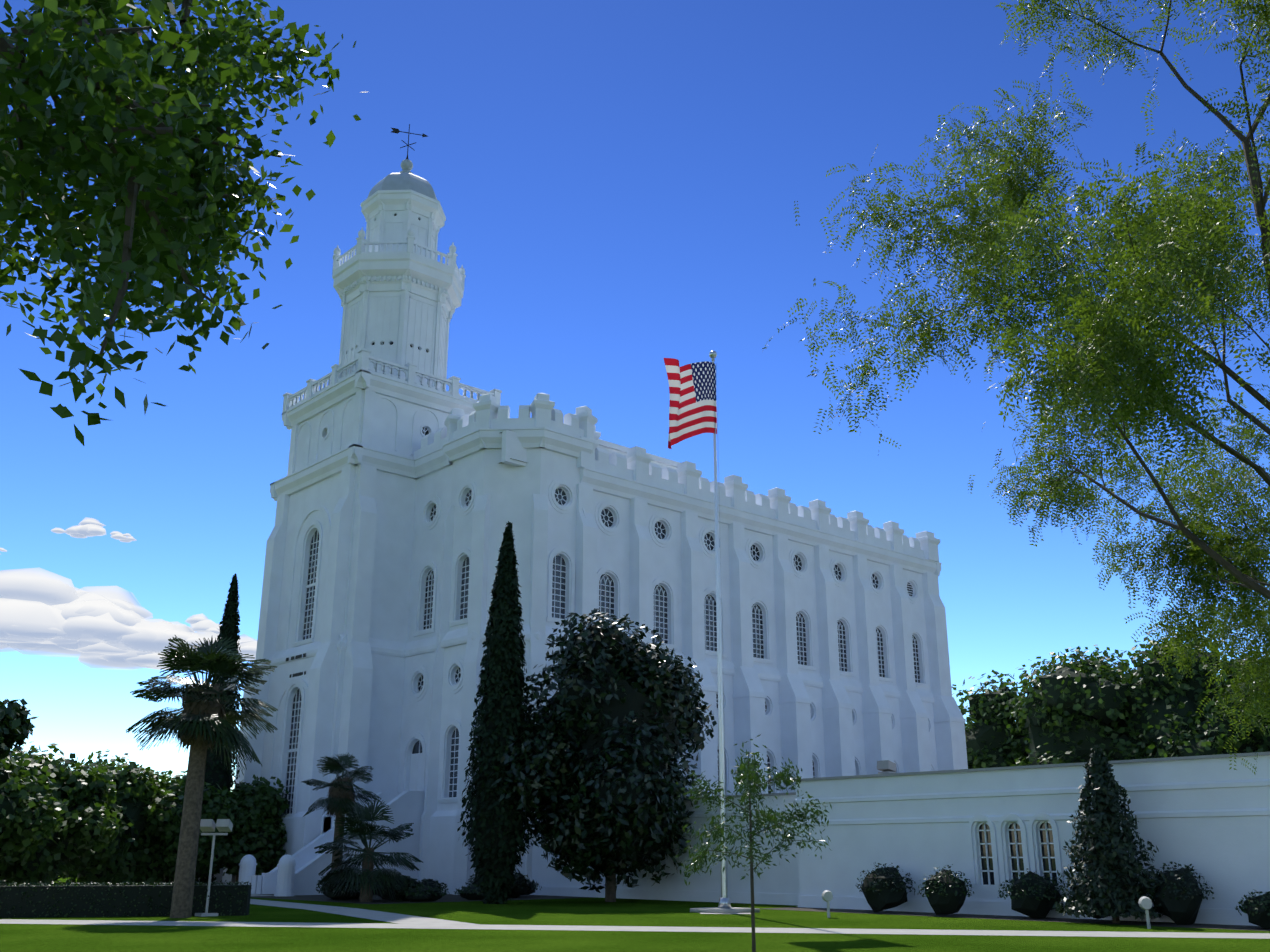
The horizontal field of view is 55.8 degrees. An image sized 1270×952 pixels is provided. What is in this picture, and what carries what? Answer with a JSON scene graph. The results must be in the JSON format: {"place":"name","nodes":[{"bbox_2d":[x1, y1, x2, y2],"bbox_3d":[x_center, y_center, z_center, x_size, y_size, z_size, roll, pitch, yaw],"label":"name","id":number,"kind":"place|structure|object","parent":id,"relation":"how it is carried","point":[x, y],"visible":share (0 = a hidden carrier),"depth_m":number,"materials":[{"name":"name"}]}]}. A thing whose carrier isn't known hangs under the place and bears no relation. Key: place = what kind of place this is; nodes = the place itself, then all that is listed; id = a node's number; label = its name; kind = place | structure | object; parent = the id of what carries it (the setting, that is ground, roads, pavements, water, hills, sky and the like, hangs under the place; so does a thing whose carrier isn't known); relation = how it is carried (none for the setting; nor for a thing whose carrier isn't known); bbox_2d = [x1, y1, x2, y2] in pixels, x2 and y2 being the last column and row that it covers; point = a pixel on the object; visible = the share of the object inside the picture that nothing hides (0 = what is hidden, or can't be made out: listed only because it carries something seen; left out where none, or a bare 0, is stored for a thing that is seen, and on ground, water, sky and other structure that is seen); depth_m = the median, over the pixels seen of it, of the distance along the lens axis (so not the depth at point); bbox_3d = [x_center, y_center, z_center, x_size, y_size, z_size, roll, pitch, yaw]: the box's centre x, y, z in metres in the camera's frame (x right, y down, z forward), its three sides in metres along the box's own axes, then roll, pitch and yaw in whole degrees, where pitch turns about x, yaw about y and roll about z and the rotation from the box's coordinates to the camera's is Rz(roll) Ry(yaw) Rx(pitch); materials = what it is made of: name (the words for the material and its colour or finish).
{"place":"outdoors","nodes":[
{"label":"outdoors","id":0,"kind":"place"},
{"bbox_2d":[51,518,136,541],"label":"cloud","id":1,"kind":"structure","parent":0,"point":[85,527],"depth_m":2983.32,"materials":[{"name":"white"}]},
{"bbox_2d":[0,568,256,670],"bbox_3d":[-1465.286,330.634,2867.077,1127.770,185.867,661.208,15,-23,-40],"label":"cloud","id":2,"kind":"structure","parent":0,"point":[48,612],"depth_m":2755.13,"materials":[{"name":"white"}]},
{"bbox_2d":[0,51,335,397],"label":"bough","id":3,"kind":"object","parent":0,"point":[216,183],"depth_m":5.10,"materials":[{"name":"green plant"}]},
{"bbox_2d":[0,0,282,445],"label":"bough","id":4,"kind":"object","parent":3,"relation":"attached to","point":[68,83],"depth_m":4.02,"materials":[{"name":"green plant"}]},
{"bbox_2d":[3,0,289,349],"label":"bough","id":5,"kind":"object","parent":3,"relation":"on","point":[207,44],"depth_m":5.23,"materials":[{"name":"green plant"}]},
{"bbox_2d":[167,613,220,634],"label":"cloud","id":6,"kind":"structure","parent":0,"point":[199,622],"depth_m":3110.07,"materials":[{"name":"white"}]},
{"bbox_2d":[26,0,364,154],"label":"bough","id":7,"kind":"object","parent":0,"point":[288,87],"depth_m":5.87,"materials":[{"name":"green plant"}]},
{"bbox_2d":[0,876,1269,951],"bbox_3d":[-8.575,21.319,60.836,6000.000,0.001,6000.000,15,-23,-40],"label":"ground","id":8,"kind":"structure","parent":0,"point":[162,938],"depth_m":31.76,"materials":[{"name":"green plant"}]},
{"bbox_2d":[0,698,37,759],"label":"tree","id":9,"kind":"object","parent":8,"relation":"on","point":[13,729],"depth_m":47.58,"materials":[{"name":"green plant"}]},
{"bbox_2d":[1,741,62,885],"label":"bush","id":10,"kind":"object","parent":8,"relation":"on","point":[21,752],"depth_m":81.78,"materials":[{"name":"green plant"}]},
{"bbox_2d":[0,750,72,877],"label":"bush","id":11,"kind":"object","parent":8,"relation":"on","point":[19,779],"depth_m":53.83,"materials":[{"name":"green plant"}]},
{"bbox_2d":[0,743,126,885],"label":"bush","id":12,"kind":"object","parent":8,"relation":"on","point":[66,777],"depth_m":57.98,"materials":[{"name":"green plant"}]},
{"bbox_2d":[59,749,128,877],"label":"bush","id":13,"kind":"object","parent":8,"relation":"on","point":[100,762],"depth_m":91.70,"materials":[{"name":"green plant"}]},
{"bbox_2d":[60,758,165,885],"bbox_3d":[-27.294,19.048,64.608,8.978,7.340,9.424,15,-23,-40],"label":"bush","id":14,"kind":"object","parent":8,"relation":"on","point":[142,781],"depth_m":62.99,"materials":[{"name":"green plant"}]},
{"bbox_2d":[0,880,251,917],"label":"hedge","id":15,"kind":"object","parent":8,"relation":"on","point":[131,893],"depth_m":40.85,"materials":[{"name":"green plant"}]},
{"bbox_2d":[154,771,171,785],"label":"bush","id":16,"kind":"object","parent":8,"relation":"on","point":[162,773],"depth_m":95.55,"materials":[{"name":"green plant"}]},
{"bbox_2d":[130,769,239,884],"bbox_3d":[-25.028,19.603,66.489,6.712,6.673,7.449,15,-23,-40],"label":"bush","id":17,"kind":"object","parent":8,"relation":"on","point":[169,833],"depth_m":64.35,"materials":[{"name":"green plant"}]},
{"bbox_2d":[126,635,277,917],"bbox_3d":[-15.105,10.251,41.801,5.194,9.664,5.242,15,-23,-40],"label":"tall palm","id":18,"kind":"object","parent":8,"relation":"on","point":[206,656],"depth_m":41.44,"materials":[{"name":"green plant"}]},
{"bbox_2d":[175,678,226,752],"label":"palm fronds","id":19,"kind":"object","parent":18,"relation":"attached to","point":[213,708],"visible":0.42,"depth_m":41.77,"materials":[{"name":"brown plant"}]},
{"bbox_2d":[171,663,237,723],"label":"tall palm petioles","id":20,"kind":"object","parent":18,"relation":"attached to","point":[209,675],"visible":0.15,"depth_m":42.58,"materials":[{"name":"green plant"}]},
{"bbox_2d":[195,819,232,916],"bbox_3d":[-14.741,13.599,41.672,1.040,3.200,0.846,0,-18,-1],"label":"pole floodlight","id":21,"kind":"object","parent":8,"relation":"on","point":[220,825],"visible":0.94,"depth_m":41.95,"materials":[{"name":"grey metal"}]},
{"bbox_2d":[457,521,537,903],"bbox_3d":[-5.984,10.424,53.888,3.504,17.460,3.569,15,-23,-40],"label":"cypress","id":22,"kind":"object","parent":8,"relation":"on","point":[505,605],"depth_m":52.66,"materials":[{"name":"green plant"}]},
{"bbox_2d":[468,608,716,901],"bbox_3d":[-0.994,12.537,54.867,11.968,13.161,10.873,15,-23,-40],"label":"magnolia","id":23,"kind":"object","parent":8,"relation":"on","point":[561,801],"depth_m":52.68,"materials":[{"name":"green plant"}]},
{"bbox_2d":[222,124,967,894],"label":"temple","id":24,"kind":"structure","parent":8,"relation":"on","point":[406,488],"depth_m":75.59,"materials":[{"name":"paint"}]},
{"bbox_2d":[0,894,1269,938],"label":"paths","id":25,"kind":"structure","parent":8,"relation":"on","point":[409,921],"depth_m":34.69,"materials":[{"name":"concrete"}]},
{"bbox_2d":[690,351,759,913],"bbox_3d":[3.283,5.337,47.145,1.800,22.250,1.800,15,-23,-40],"label":"flagpole","id":26,"kind":"object","parent":8,"relation":"on","point":[724,906],"visible":0.92,"depth_m":45.84,"materials":[{"name":"silver metal"}]},
{"bbox_2d":[664,358,716,448],"bbox_3d":[2.173,-2.830,48.146,0.560,4.870,3.864,-10,-20,30],"label":"flag","id":27,"kind":"object","parent":26,"relation":"attached to","point":[692,404],"visible":1,"depth_m":48.36,"materials":[{"name":"fabric"}]},
{"bbox_2d":[675,734,831,951],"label":"young tree","id":28,"kind":"object","parent":8,"relation":"on","point":[753,779],"depth_m":23.44,"materials":[{"name":"green plant"}]},
{"bbox_2d":[251,894,1269,930],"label":"planting beds","id":29,"kind":"object","parent":8,"relation":"on","point":[377,899],"visible":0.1,"depth_m":43.59,"materials":[{"name":"soil"}]},
{"bbox_2d":[195,573,241,884],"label":"cypress","id":30,"kind":"object","parent":29,"relation":"on","point":[231,622],"depth_m":71.98,"materials":[{"name":"green plant"}]},
{"bbox_2d":[216,775,288,884],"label":"bush","id":31,"kind":"object","parent":29,"relation":"on","point":[249,801],"depth_m":68.64,"materials":[{"name":"green plant"}]},
{"bbox_2d":[198,791,424,895],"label":"stairs","id":32,"kind":"structure","parent":29,"relation":"on","point":[298,872],"depth_m":65.06,"materials":[{"name":"paint"}]},
{"bbox_2d":[316,873,336,897],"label":"shrub","id":33,"kind":"object","parent":29,"relation":"on","point":[322,883],"depth_m":55.83,"materials":[{"name":"green plant"}]},
{"bbox_2d":[315,879,359,899],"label":"shrub","id":34,"kind":"object","parent":29,"relation":"on","point":[330,894],"depth_m":54.32,"materials":[{"name":"green plant"}]},
{"bbox_2d":[302,752,380,871],"bbox_3d":[-14.649,17.346,59.878,3.922,7.001,3.878,15,-23,-40],"label":"palm","id":35,"kind":"object","parent":29,"relation":"on","point":[341,763],"depth_m":59.87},
{"bbox_2d":[323,776,356,817],"bbox_3d":[-14.790,16.137,60.280,1.759,2.238,1.710,1,-18,-2],"label":"palm skirt","id":36,"kind":"object","parent":35,"relation":"attached to","point":[335,794],"visible":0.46,"depth_m":59.86,"materials":[{"name":"brown plant"}]},
{"bbox_2d":[323,770,358,803],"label":"palm petioles","id":37,"kind":"object","parent":35,"relation":"attached to","point":[337,774],"visible":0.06,"depth_m":60.48,"materials":[{"name":"green plant"}]},
{"bbox_2d":[349,877,373,898],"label":"shrub","id":38,"kind":"object","parent":29,"relation":"on","point":[357,896],"depth_m":56.19,"materials":[{"name":"green plant"}]},
{"bbox_2d":[314,797,422,901],"bbox_3d":[-11.963,16.973,54.189,4.727,4.782,4.745,15,-23,-40],"label":"palm tree","id":39,"kind":"object","parent":29,"relation":"on","point":[353,818],"depth_m":53.56,"materials":[{"name":"green plant"}]},
{"bbox_2d":[347,820,391,870],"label":"palm petioles","id":40,"kind":"object","parent":39,"relation":"part of","point":[364,841],"visible":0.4,"depth_m":54.23,"materials":[{"name":"green plant"}]},
{"bbox_2d":[371,872,415,900],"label":"shrub","id":41,"kind":"object","parent":29,"relation":"on","point":[385,895],"depth_m":53.75,"materials":[{"name":"green plant"}]},
{"bbox_2d":[402,876,421,900],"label":"shrub","id":42,"kind":"object","parent":29,"relation":"on","point":[403,897],"depth_m":54.51,"materials":[{"name":"green plant"}]},
{"bbox_2d":[396,884,449,900],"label":"shrub","id":43,"kind":"object","parent":29,"relation":"on","point":[430,897],"depth_m":53.34,"materials":[{"name":"green plant"}]},
{"bbox_2d":[418,879,447,890],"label":"shrub","id":44,"kind":"object","parent":29,"relation":"on","point":[427,882],"depth_m":57.04,"materials":[{"name":"green plant"}]},
{"bbox_2d":[454,884,484,899],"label":"shrub","id":45,"kind":"object","parent":29,"relation":"on","point":[473,896],"depth_m":55.26,"materials":[{"name":"green plant"}]},
{"bbox_2d":[465,871,479,885],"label":"shrub","id":46,"kind":"object","parent":29,"relation":"on","point":[470,881],"depth_m":58.69,"materials":[{"name":"green plant"}]},
{"bbox_2d":[511,873,531,897],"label":"shrub","id":47,"kind":"object","parent":29,"relation":"on","point":[517,892],"depth_m":58.08,"materials":[{"name":"green plant"}]},
{"bbox_2d":[521,880,541,894],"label":"shrub","id":48,"kind":"object","parent":29,"relation":"on","point":[530,891],"depth_m":59.63,"materials":[{"name":"green plant"}]},
{"bbox_2d":[856,863,914,911],"bbox_3d":[9.167,15.043,43.858,2.262,1.787,2.204,15,-23,-40],"label":"bush","id":49,"kind":"object","parent":29,"relation":"on","point":[886,898],"depth_m":43.44,"materials":[{"name":"green plant"}]},
{"bbox_2d":[917,864,973,914],"bbox_3d":[10.816,14.364,41.638,1.982,1.697,1.995,15,-23,-40],"label":"bush","id":50,"kind":"object","parent":29,"relation":"on","point":[949,903],"depth_m":41.25,"materials":[{"name":"green plant"}]},
{"bbox_2d":[997,868,1064,918],"bbox_3d":[13.264,13.922,39.963,2.243,1.604,2.279,15,-23,-40],"label":"bush","id":51,"kind":"object","parent":29,"relation":"on","point":[1031,906],"depth_m":39.40,"materials":[{"name":"green plant"}]},
{"bbox_2d":[1064,874,1108,918],"bbox_3d":[14.601,13.327,38.032,2.005,1.386,2.011,15,-23,-40],"label":"bush","id":52,"kind":"object","parent":29,"relation":"on","point":[1095,916],"depth_m":37.85,"materials":[{"name":"green plant"}]},
{"bbox_2d":[1052,745,1163,922],"bbox_3d":[14.881,11.272,37.983,3.833,5.419,3.689,15,-23,-40],"label":"conical shrub","id":53,"kind":"object","parent":29,"relation":"on","point":[1097,766],"depth_m":37.21,"materials":[{"name":"green plant"}]},
{"bbox_2d":[1141,861,1213,924],"bbox_3d":[16.522,12.724,36.452,2.026,1.980,2.083,15,-23,-40],"label":"bush","id":54,"kind":"object","parent":29,"relation":"on","point":[1180,911],"depth_m":35.98,"materials":[{"name":"green plant"}]},
{"bbox_2d":[1235,889,1269,928],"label":"bush","id":55,"kind":"object","parent":29,"relation":"on","point":[1261,918],"depth_m":33.98,"materials":[{"name":"green plant"}]},
{"bbox_2d":[822,890,832,917],"bbox_3d":[6.491,14.381,40.278,0.380,0.870,0.420,-1,-18,3],"label":"globe lamp","id":56,"kind":"object","parent":8,"relation":"on","point":[827,896],"visible":1,"depth_m":40.17,"materials":[{"name":"white glass"}]},
{"bbox_2d":[530,752,1269,925],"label":"annex","id":57,"kind":"object","parent":8,"relation":"on","point":[987,831],"visible":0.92,"depth_m":42.88,"materials":[{"name":"paint"}]},
{"bbox_2d":[951,670,1029,768],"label":"tree","id":58,"kind":"object","parent":8,"relation":"on","point":[971,718],"depth_m":104.16,"materials":[{"name":"green plant"}]},
{"bbox_2d":[968,645,1154,768],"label":"tree","id":59,"kind":"object","parent":8,"relation":"on","point":[1098,659],"depth_m":95.49,"materials":[{"name":"green plant"}]},
{"bbox_2d":[1138,896,1151,928],"bbox_3d":[14.681,12.513,34.353,0.380,0.870,0.420,-5,-18,16],"label":"globe lamp","id":60,"kind":"object","parent":8,"relation":"on","point":[1145,903],"visible":1,"depth_m":34.26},
{"bbox_2d":[1055,625,1269,760],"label":"tree","id":61,"kind":"object","parent":8,"relation":"on","point":[1138,675],"depth_m":91.87,"materials":[{"name":"green plant"}]},
{"bbox_2d":[1133,643,1269,758],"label":"tree","id":62,"kind":"object","parent":8,"relation":"on","point":[1220,739],"depth_m":86.11,"materials":[{"name":"green plant"}]},
{"bbox_2d":[0,0,1269,791],"label":"sky","id":63,"kind":"structure","parent":0,"point":[617,184],"materials":[{"name":"blue"}]},
{"bbox_2d":[762,0,1269,773],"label":"locust","id":64,"kind":"object","parent":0,"point":[1200,228],"depth_m":18.60}
]}

